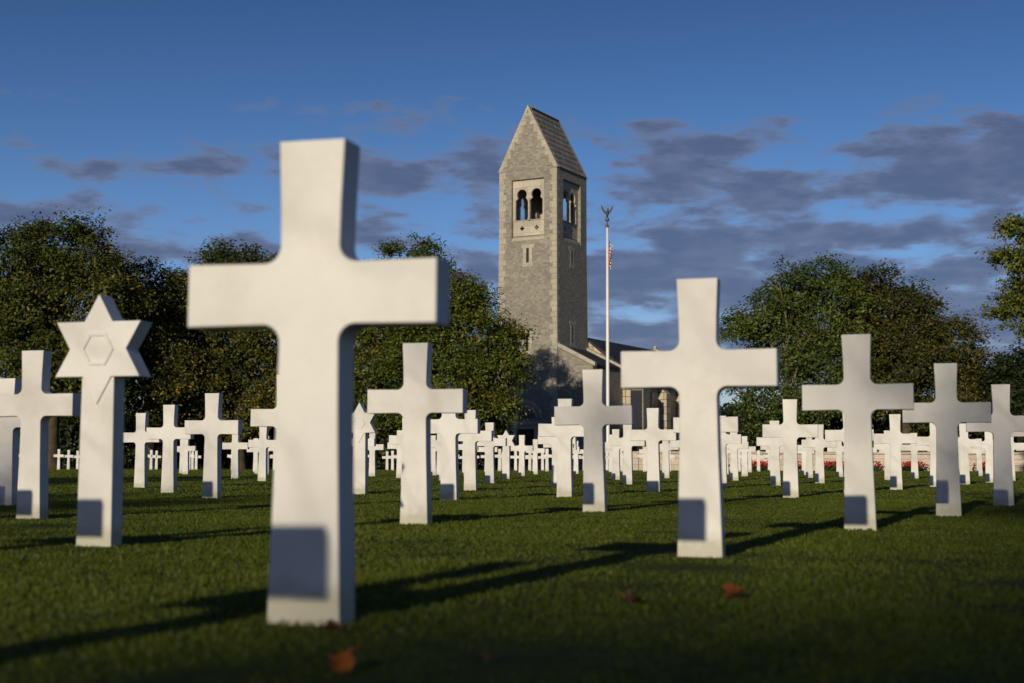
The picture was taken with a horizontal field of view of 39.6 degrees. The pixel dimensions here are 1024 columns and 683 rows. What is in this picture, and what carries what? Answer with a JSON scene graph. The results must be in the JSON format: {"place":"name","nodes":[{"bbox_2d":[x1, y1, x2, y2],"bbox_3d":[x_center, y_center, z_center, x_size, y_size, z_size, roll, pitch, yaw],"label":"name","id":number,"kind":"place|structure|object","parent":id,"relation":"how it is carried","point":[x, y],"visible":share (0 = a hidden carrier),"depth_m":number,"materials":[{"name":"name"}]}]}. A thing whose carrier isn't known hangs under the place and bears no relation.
{"place":"outdoors","nodes":[
{"label":"outdoors","id":0,"kind":"place"},
{"bbox_2d":[0,465,1023,682],"bbox_3d":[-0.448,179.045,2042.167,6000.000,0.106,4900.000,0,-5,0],"label":"ground","id":1,"kind":"structure","parent":0,"point":[513,659],"depth_m":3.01,"materials":[{"name":"green plant"}]},
{"bbox_2d":[0,378,21,505],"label":"cross headstone","id":2,"kind":"object","parent":1,"relation":"on","point":[10,427],"visible":0.51,"depth_m":12.08,"materials":[{"name":"white stone"}]},
{"bbox_2d":[0,350,80,519],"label":"cross headstone","id":3,"kind":"object","parent":1,"relation":"on","point":[35,405],"visible":0.91,"depth_m":9.05,"materials":[{"name":"white stone"}]},
{"bbox_2d":[54,449,64,469],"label":"cross headstone","id":4,"kind":"object","parent":1,"relation":"on","point":[59,455],"visible":0.95,"depth_m":74.97,"materials":[{"name":"white stone"}]},
{"bbox_2d":[64,450,73,468],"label":"cross headstone","id":5,"kind":"object","parent":1,"relation":"on","point":[68,456],"visible":0.88,"depth_m":78.83,"materials":[{"name":"white stone"}]},
{"bbox_2d":[0,203,164,468],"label":"oak tree","id":6,"kind":"object","parent":1,"relation":"on","point":[57,273],"visible":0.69,"depth_m":83.13,"materials":[{"name":"green plant"}]},
{"bbox_2d":[59,386,133,467],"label":"laurel shrub","id":7,"kind":"object","parent":1,"relation":"on","point":[70,430],"visible":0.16,"depth_m":100.66,"materials":[{"name":"green plant"}]},
{"bbox_2d":[56,294,151,546],"bbox_3d":[-1.766,0.399,6.117,0.407,1.203,0.110,-1,-5,15],"label":"star headstone","id":8,"kind":"object","parent":1,"relation":"on","point":[103,360],"visible":0.91,"depth_m":6.08,"materials":[{"name":"white stone"}]},
{"bbox_2d":[69,389,179,468],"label":"laurel shrub","id":9,"kind":"object","parent":1,"relation":"on","point":[129,457],"visible":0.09,"depth_m":101.02,"materials":[{"name":"green plant"}]},
{"bbox_2d":[124,413,161,487],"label":"cross headstone","id":10,"kind":"object","parent":1,"relation":"on","point":[137,437],"visible":0.78,"depth_m":20.38,"materials":[{"name":"white stone"}]},
{"bbox_2d":[75,252,234,468],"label":"oak tree","id":11,"kind":"object","parent":1,"relation":"on","point":[159,348],"visible":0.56,"depth_m":88.77,"materials":[{"name":"green plant"}]},
{"bbox_2d":[146,405,193,492],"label":"cross headstone","id":12,"kind":"object","parent":1,"relation":"on","point":[170,433],"visible":0.94,"depth_m":17.41,"materials":[{"name":"white stone"}]},
{"bbox_2d":[132,399,230,468],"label":"laurel shrub","id":13,"kind":"object","parent":1,"relation":"on","point":[194,442],"visible":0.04,"depth_m":100.97,"materials":[{"name":"green plant"}]},
{"bbox_2d":[177,439,191,472],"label":"cross headstone","id":14,"kind":"object","parent":1,"relation":"on","point":[181,460],"visible":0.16,"depth_m":43.99,"materials":[{"name":"white stone"}]},
{"bbox_2d":[177,439,196,473],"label":"cross headstone","id":15,"kind":"object","parent":1,"relation":"on","point":[186,448],"visible":0.84,"depth_m":40.50,"materials":[{"name":"white stone"}]},
{"bbox_2d":[185,393,241,498],"bbox_3d":[-3.071,1.134,14.592,0.600,1.203,0.097,-1,-5,15],"label":"cross headstone","id":16,"kind":"object","parent":1,"relation":"on","point":[213,427],"visible":0.94,"depth_m":14.55,"materials":[{"name":"white stone"}]},
{"bbox_2d":[160,234,279,468],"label":"oak tree","id":17,"kind":"object","parent":1,"relation":"on","point":[242,349],"visible":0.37,"depth_m":90.65,"materials":[{"name":"green plant"}]},
{"bbox_2d":[193,392,275,468],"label":"laurel shrub","id":18,"kind":"object","parent":1,"relation":"on","point":[225,459],"visible":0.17,"depth_m":100.89,"materials":[{"name":"green plant"}]},
{"bbox_2d":[222,434,249,478],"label":"cross headstone","id":19,"kind":"object","parent":1,"relation":"on","point":[235,445],"visible":0.88,"depth_m":30.61,"materials":[{"name":"white stone"}]},
{"bbox_2d":[247,438,258,473],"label":"cross headstone","id":20,"kind":"object","parent":1,"relation":"on","point":[255,459],"visible":0.49,"depth_m":43.41,"materials":[{"name":"white stone"}]},
{"bbox_2d":[248,427,275,480],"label":"cross headstone","id":21,"kind":"object","parent":1,"relation":"on","point":[263,443],"visible":0.88,"depth_m":27.20,"materials":[{"name":"white stone"}]},
{"bbox_2d":[251,375,277,427],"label":"cross headstone","id":22,"kind":"object","parent":1,"relation":"on","point":[263,417],"visible":0.21,"depth_m":11.56,"materials":[{"name":"white stone"}]},
{"bbox_2d":[251,259,382,433],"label":"oak tree","id":23,"kind":"object","parent":1,"relation":"on","point":[358,339],"visible":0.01,"depth_m":97.70,"materials":[{"name":"green plant"}]},
{"bbox_2d":[188,138,449,625],"bbox_3d":[-0.444,0.147,3.208,0.600,1.203,0.097,-1,-5,15],"label":"cross headstone","id":24,"kind":"object","parent":1,"relation":"on","point":[317,295],"visible":0.94,"depth_m":3.17,"materials":[{"name":"white stone"}]},
{"bbox_2d":[322,618,340,630],"bbox_3d":[-0.368,0.576,2.899,0.040,0.018,0.049,9,11,-26],"label":"fallen leaf","id":25,"kind":"object","parent":1,"relation":"on","point":[331,624],"visible":1,"depth_m":2.90,"materials":[{"name":"brown plant"}]},
{"bbox_2d":[325,639,361,671],"bbox_3d":[-0.275,0.526,2.387,0.070,0.028,0.059,-28,30,-17],"label":"fallen leaf","id":26,"kind":"object","parent":1,"relation":"on","point":[343,661],"visible":1,"depth_m":2.38,"materials":[{"name":"orange plant"}]},
{"bbox_2d":[353,403,377,493],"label":"star headstone","id":27,"kind":"object","parent":1,"relation":"on","point":[363,424],"visible":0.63,"depth_m":16.80,"materials":[{"name":"white stone"}]},
{"bbox_2d":[355,387,396,468],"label":"laurel shrub","id":28,"kind":"object","parent":1,"relation":"on","point":[381,453],"visible":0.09,"depth_m":100.68,"materials":[{"name":"green plant"}]},
{"bbox_2d":[368,433,384,475],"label":"cross headstone","id":29,"kind":"object","parent":1,"relation":"on","point":[372,460],"visible":0.59,"depth_m":35.66,"materials":[{"name":"white stone"}]},
{"bbox_2d":[387,430,401,477],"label":"cross headstone","id":30,"kind":"object","parent":1,"relation":"on","point":[398,447],"visible":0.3,"depth_m":32.18,"materials":[{"name":"white stone"}]},
{"bbox_2d":[389,418,402,476],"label":"cross headstone","id":31,"kind":"object","parent":1,"relation":"on","point":[395,439],"visible":0.28,"depth_m":22.85,"materials":[{"name":"white stone"}]},
{"bbox_2d":[368,383,459,467],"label":"laurel shrub","id":32,"kind":"object","parent":1,"relation":"on","point":[378,463],"depth_m":101.14,"materials":[{"name":"green plant"}]},
{"bbox_2d":[367,343,466,524],"bbox_3d":[-0.570,0.612,8.503,0.600,1.203,0.097,-1,-5,15],"label":"cross headstone","id":33,"kind":"object","parent":1,"relation":"on","point":[416,401],"visible":0.91,"depth_m":8.46,"materials":[{"name":"white stone"}]},
{"bbox_2d":[431,435,436,474],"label":"cross headstone","id":34,"kind":"object","parent":1,"relation":"on","point":[433,458],"visible":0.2,"depth_m":38.39,"materials":[{"name":"white stone"}]},
{"bbox_2d":[431,434,441,479],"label":"cross headstone","id":35,"kind":"object","parent":1,"relation":"on","point":[437,443],"visible":0.42,"depth_m":28.77,"materials":[{"name":"white stone"}]},
{"bbox_2d":[353,230,545,451],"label":"lime tree","id":36,"kind":"object","parent":1,"relation":"on","point":[473,360],"visible":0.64,"depth_m":92.86,"materials":[{"name":"green plant"}]},
{"bbox_2d":[431,413,479,500],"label":"cross headstone","id":37,"kind":"object","parent":1,"relation":"on","point":[449,428],"visible":0.81,"depth_m":13.99,"materials":[{"name":"white stone"}]},
{"bbox_2d":[458,442,478,476],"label":"cross headstone","id":38,"kind":"object","parent":1,"relation":"on","point":[461,446],"visible":0.36,"depth_m":34.87,"materials":[{"name":"white stone"}]},
{"bbox_2d":[458,410,492,490],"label":"cross headstone","id":39,"kind":"object","parent":1,"relation":"on","point":[470,441],"visible":0.54,"depth_m":19.12,"materials":[{"name":"white stone"}]},
{"bbox_2d":[436,381,519,468],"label":"laurel shrub","id":40,"kind":"object","parent":1,"relation":"on","point":[480,460],"visible":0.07,"depth_m":101.31,"materials":[{"name":"green plant"}]},
{"bbox_2d":[472,650,489,659],"bbox_3d":[-0.050,0.541,2.457,0.031,0.014,0.038,0,6,38],"label":"fallen leaf","id":41,"kind":"object","parent":1,"relation":"on","point":[484,655],"visible":1,"depth_m":2.45,"materials":[{"name":"brown plant"}]},
{"bbox_2d":[477,422,506,482],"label":"cross headstone","id":42,"kind":"object","parent":1,"relation":"on","point":[490,446],"visible":0.64,"depth_m":25.35,"materials":[{"name":"white stone"}]},
{"bbox_2d":[495,449,501,470],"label":"cross headstone","id":43,"kind":"object","parent":1,"relation":"on","point":[499,456],"visible":0.83,"depth_m":68.94,"materials":[{"name":"white stone"}]},
{"bbox_2d":[497,430,515,478],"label":"star headstone","id":44,"kind":"object","parent":1,"relation":"on","point":[506,460],"visible":0.64,"depth_m":31.41,"materials":[{"name":"white stone"}]},
{"bbox_2d":[511,435,533,475],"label":"cross headstone","id":45,"kind":"object","parent":1,"relation":"on","point":[522,448],"visible":0.91,"depth_m":37.62,"materials":[{"name":"white stone"}]},
{"bbox_2d":[525,453,532,470],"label":"cross headstone","id":46,"kind":"object","parent":1,"relation":"on","point":[529,456],"visible":0.76,"depth_m":71.94,"materials":[{"name":"white stone"}]},
{"bbox_2d":[526,439,544,473],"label":"cross headstone","id":47,"kind":"object","parent":1,"relation":"on","point":[536,451],"visible":0.72,"depth_m":43.93,"materials":[{"name":"white stone"}]},
{"bbox_2d":[497,105,587,468],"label":"bell tower","id":48,"kind":"structure","parent":1,"relation":"on","point":[542,260],"depth_m":118.60,"materials":[{"name":"grey stone"}]},
{"bbox_2d":[514,425,537,465],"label":"door","id":49,"kind":"structure","parent":48,"relation":"in","point":[531,431],"depth_m":116.80,"materials":[{"name":"stone"}]},
{"bbox_2d":[521,244,533,266],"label":"slit window","id":50,"kind":"structure","parent":48,"relation":"in","point":[527,249],"depth_m":118.32,"materials":[{"name":"stone"}]},
{"bbox_2d":[521,329,533,354],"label":"slit window","id":51,"kind":"structure","parent":48,"relation":"in","point":[530,351],"depth_m":117.51,"materials":[{"name":"stone"}]},
{"bbox_2d":[513,400,542,417],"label":"arched window","id":52,"kind":"structure","parent":48,"relation":"in","point":[533,413],"depth_m":116.88,"materials":[{"name":"stone"}]},
{"bbox_2d":[569,246,574,268],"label":"slit window","id":53,"kind":"structure","parent":48,"relation":"in","point":[572,249],"depth_m":119.57,"materials":[{"name":"stone"}]},
{"bbox_2d":[570,321,575,346],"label":"slit window","id":54,"kind":"structure","parent":48,"relation":"in","point":[572,324],"depth_m":119.04,"materials":[{"name":"stone"}]},
{"bbox_2d":[541,449,551,470],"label":"cross headstone","id":55,"kind":"object","parent":1,"relation":"on","point":[546,456],"visible":0.88,"depth_m":67.92,"materials":[{"name":"white stone"}]},
{"bbox_2d":[538,417,576,486],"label":"cross headstone","id":56,"kind":"object","parent":1,"relation":"on","point":[553,441],"visible":0.35,"depth_m":22.07,"materials":[{"name":"white stone"}]},
{"bbox_2d":[538,399,583,496],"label":"cross headstone","id":57,"kind":"object","parent":1,"relation":"on","point":[565,435],"visible":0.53,"depth_m":15.75,"materials":[{"name":"white stone"}]},
{"bbox_2d":[573,441,583,473],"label":"cross headstone","id":58,"kind":"object","parent":1,"relation":"on","point":[576,464],"visible":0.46,"depth_m":46.70,"materials":[{"name":"white stone"}]},
{"bbox_2d":[554,369,633,512],"bbox_3d":[0.626,0.816,10.801,0.600,1.203,0.097,-2,-5,15],"label":"cross headstone","id":59,"kind":"object","parent":1,"relation":"on","point":[593,415],"visible":0.94,"depth_m":10.76,"materials":[{"name":"white stone"}]},
{"bbox_2d":[601,205,612,441],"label":"flagpole","id":60,"kind":"object","parent":1,"relation":"on","point":[607,212],"visible":0.81,"depth_m":95.40,"materials":[{"name":"white metal"}]},
{"bbox_2d":[605,429,622,479],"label":"cross headstone","id":61,"kind":"object","parent":1,"relation":"on","point":[616,475],"visible":0.56,"depth_m":30.54,"materials":[{"name":"white stone"}]},
{"bbox_2d":[605,435,622,476],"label":"cross headstone","id":62,"kind":"object","parent":1,"relation":"on","point":[610,461],"visible":0.29,"depth_m":36.68,"materials":[{"name":"white stone"}]},
{"bbox_2d":[557,338,679,468],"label":"chapel","id":63,"kind":"structure","parent":1,"relation":"on","point":[573,363],"depth_m":119.24,"materials":[{"name":"grey stone"}]},
{"bbox_2d":[669,392,673,423],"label":"window","id":64,"kind":"structure","parent":63,"relation":"in","point":[671,393],"depth_m":127.69,"materials":[{"name":"glass"}]},
{"bbox_2d":[610,425,644,483],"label":"cross headstone","id":65,"kind":"object","parent":1,"relation":"on","point":[625,442],"visible":0.77,"depth_m":24.57,"materials":[{"name":"white stone"}]},
{"bbox_2d":[617,590,641,601],"bbox_3d":[0.292,0.630,3.530,0.060,0.022,0.050,21,10,31],"label":"fallen leaf","id":66,"kind":"object","parent":1,"relation":"on","point":[630,595],"visible":1,"depth_m":3.53,"materials":[{"name":"brown plant"}]},
{"bbox_2d":[630,408,676,491],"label":"cross headstone","id":67,"kind":"object","parent":1,"relation":"on","point":[653,434],"visible":0.88,"depth_m":18.35,"materials":[{"name":"white stone"}]},
{"bbox_2d":[660,441,678,477],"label":"cross headstone","id":68,"kind":"object","parent":1,"relation":"on","point":[665,448],"visible":0.65,"depth_m":33.12,"materials":[{"name":"white stone"}]},
{"bbox_2d":[621,278,778,557],"bbox_3d":[0.726,0.359,5.486,0.600,1.203,0.097,-1,-5,15],"label":"cross headstone","id":69,"kind":"object","parent":1,"relation":"on","point":[698,368],"visible":0.97,"depth_m":5.45,"materials":[{"name":"white stone"}]},
{"bbox_2d":[673,417,738,432],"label":"cross headstone","id":70,"kind":"object","parent":1,"relation":"on","point":[729,424],"visible":0.08,"depth_m":13.18,"materials":[{"name":"white stone"}]},
{"bbox_2d":[677,393,764,449],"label":"laurel shrub","id":71,"kind":"object","parent":1,"relation":"on","point":[729,409],"visible":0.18,"depth_m":102.28,"materials":[{"name":"green plant"}]},
{"bbox_2d":[720,416,741,487],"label":"cross headstone","id":72,"kind":"object","parent":1,"relation":"on","point":[726,438],"visible":0.4,"depth_m":21.21,"materials":[{"name":"white stone"}]},
{"bbox_2d":[723,583,744,597],"bbox_3d":[0.581,0.652,3.716,0.061,0.029,0.075,-16,-31,13],"label":"fallen leaf","id":73,"kind":"object","parent":1,"relation":"on","point":[730,590],"visible":0.95,"depth_m":3.70,"materials":[{"name":"orange plant"}]},
{"bbox_2d":[726,432,748,480],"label":"cross headstone","id":74,"kind":"object","parent":1,"relation":"on","point":[734,472],"visible":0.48,"depth_m":29.59,"materials":[{"name":"white stone"}]},
{"bbox_2d":[738,436,755,475],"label":"cross headstone","id":75,"kind":"object","parent":1,"relation":"on","point":[745,458],"visible":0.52,"depth_m":38.32,"materials":[{"name":"white stone"}]},
{"bbox_2d":[748,452,756,471],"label":"cross headstone","id":76,"kind":"object","parent":1,"relation":"on","point":[750,455],"visible":0.67,"depth_m":63.37,"materials":[{"name":"white stone"}]},
{"bbox_2d":[727,405,802,451],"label":"laurel shrub","id":77,"kind":"object","parent":1,"relation":"on","point":[755,444],"visible":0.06,"depth_m":102.42,"materials":[{"name":"green plant"}]},
{"bbox_2d":[756,421,783,485],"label":"cross headstone","id":78,"kind":"object","parent":1,"relation":"on","point":[774,443],"visible":0.61,"depth_m":23.73,"materials":[{"name":"white stone"}]},
{"bbox_2d":[762,399,817,497],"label":"cross headstone","id":79,"kind":"object","parent":1,"relation":"on","point":[790,430],"visible":0.94,"depth_m":15.66,"materials":[{"name":"white stone"}]},
{"bbox_2d":[719,250,884,450],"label":"ash tree","id":80,"kind":"object","parent":1,"relation":"on","point":[808,354],"visible":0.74,"depth_m":96.21,"materials":[{"name":"green plant"}]},
{"bbox_2d":[797,440,813,474],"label":"cross headstone","id":81,"kind":"object","parent":1,"relation":"on","point":[803,453],"visible":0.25,"depth_m":43.59,"materials":[{"name":"white stone"}]},
{"bbox_2d":[797,437,815,477],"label":"cross headstone","id":82,"kind":"object","parent":1,"relation":"on","point":[809,463],"visible":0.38,"depth_m":34.69,"materials":[{"name":"white stone"}]},
{"bbox_2d":[803,424,835,482],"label":"cross headstone","id":83,"kind":"object","parent":1,"relation":"on","point":[819,444],"visible":0.83,"depth_m":26.15,"materials":[{"name":"white stone"}]},
{"bbox_2d":[797,411,843,451],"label":"laurel shrub","id":84,"kind":"object","parent":1,"relation":"on","point":[840,422],"visible":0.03,"depth_m":102.54,"materials":[{"name":"green plant"}]},
{"bbox_2d":[632,451,1023,470],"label":"terrace wall","id":85,"kind":"structure","parent":1,"relation":"on","point":[923,457],"depth_m":91.68,"materials":[{"name":"stone"}]},
{"bbox_2d":[827,441,843,476],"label":"cross headstone","id":86,"kind":"object","parent":1,"relation":"on","point":[839,449],"visible":0.73,"depth_m":37.29,"materials":[{"name":"white stone"}]},
{"bbox_2d":[825,412,873,471],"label":"cross headstone","id":87,"kind":"object","parent":1,"relation":"on","point":[834,435],"visible":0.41,"depth_m":18.03,"materials":[{"name":"white stone"}]},
{"bbox_2d":[802,334,913,530],"bbox_3d":[1.922,0.563,7.883,0.600,1.203,0.097,-2,-5,16],"label":"cross headstone","id":88,"kind":"object","parent":1,"relation":"on","point":[857,397],"visible":0.91,"depth_m":7.84,"materials":[{"name":"white stone"}]},
{"bbox_2d":[824,410,900,451],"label":"laurel shrub","id":89,"kind":"object","parent":1,"relation":"on","point":[878,428],"visible":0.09,"depth_m":102.54,"materials":[{"name":"green plant"}]},
{"bbox_2d":[729,460,1023,470],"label":"flower bed","id":90,"kind":"object","parent":1,"relation":"on","point":[828,466],"visible":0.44,"depth_m":90.77,"materials":[{"name":"red plant"}]},
{"bbox_2d":[874,430,901,479],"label":"cross headstone","id":91,"kind":"object","parent":1,"relation":"on","point":[885,448],"visible":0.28,"depth_m":31.12,"materials":[{"name":"white stone"}]},
{"bbox_2d":[874,414,916,489],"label":"cross headstone","id":92,"kind":"object","parent":1,"relation":"on","point":[894,438],"visible":0.95,"depth_m":20.35,"materials":[{"name":"white stone"}]},
{"bbox_2d":[872,412,927,451],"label":"laurel shrub","id":93,"kind":"object","parent":1,"relation":"on","point":[918,431],"visible":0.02,"depth_m":102.23,"materials":[{"name":"green plant"}]},
{"bbox_2d":[821,258,1000,451],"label":"maple tree","id":94,"kind":"object","parent":1,"relation":"on","point":[922,344],"visible":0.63,"depth_m":97.58,"materials":[{"name":"green plant"}]},
{"bbox_2d":[901,433,926,478],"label":"cross headstone","id":95,"kind":"object","parent":1,"relation":"on","point":[913,449],"visible":0.63,"depth_m":33.64,"materials":[{"name":"white stone"}]},
{"bbox_2d":[915,423,935,486],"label":"cross headstone","id":96,"kind":"object","parent":1,"relation":"on","point":[930,440],"visible":0.48,"depth_m":22.77,"materials":[{"name":"white stone"}]},
{"bbox_2d":[902,363,991,516],"bbox_3d":[3.079,0.757,10.060,0.600,1.203,0.097,-1,-5,16],"label":"cross headstone","id":97,"kind":"object","parent":1,"relation":"on","point":[946,412],"visible":0.92,"depth_m":10.02,"materials":[{"name":"white stone"}]},
{"bbox_2d":[958,423,981,484],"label":"cross headstone","id":98,"kind":"object","parent":1,"relation":"on","point":[965,442],"visible":0.79,"depth_m":25.18,"materials":[{"name":"white stone"}]},
{"bbox_2d":[969,449,984,475],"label":"cross headstone","id":99,"kind":"object","parent":1,"relation":"on","point":[979,471],"visible":0.46,"depth_m":41.12,"materials":[{"name":"white stone"}]},
{"bbox_2d":[973,432,992,482],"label":"cross headstone","id":100,"kind":"object","parent":1,"relation":"on","point":[987,444],"visible":0.56,"depth_m":27.62,"materials":[{"name":"white stone"}]},
{"bbox_2d":[962,338,1023,451],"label":"yew tree","id":101,"kind":"object","parent":1,"relation":"on","point":[1004,369],"visible":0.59,"depth_m":96.30,"materials":[{"name":"green plant"}]},
{"bbox_2d":[966,384,1023,506],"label":"cross headstone","id":102,"kind":"object","parent":1,"relation":"on","point":[1003,425],"visible":0.83,"depth_m":12.59,"materials":[{"name":"white stone"}]},
{"bbox_2d":[972,207,1023,341],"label":"oak tree","id":103,"kind":"object","parent":1,"relation":"on","point":[1006,310],"visible":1,"depth_m":62.23,"materials":[{"name":"green plant"}]},
{"bbox_2d":[1011,437,1023,480],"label":"cross headstone","id":104,"kind":"object","parent":1,"relation":"on","point":[1017,446],"visible":0.42,"depth_m":30.04,"materials":[{"name":"white stone"}]},
{"bbox_2d":[0,0,1023,464],"label":"sky","id":105,"kind":"structure","parent":0,"point":[723,139],"materials":[{"name":"blue"}]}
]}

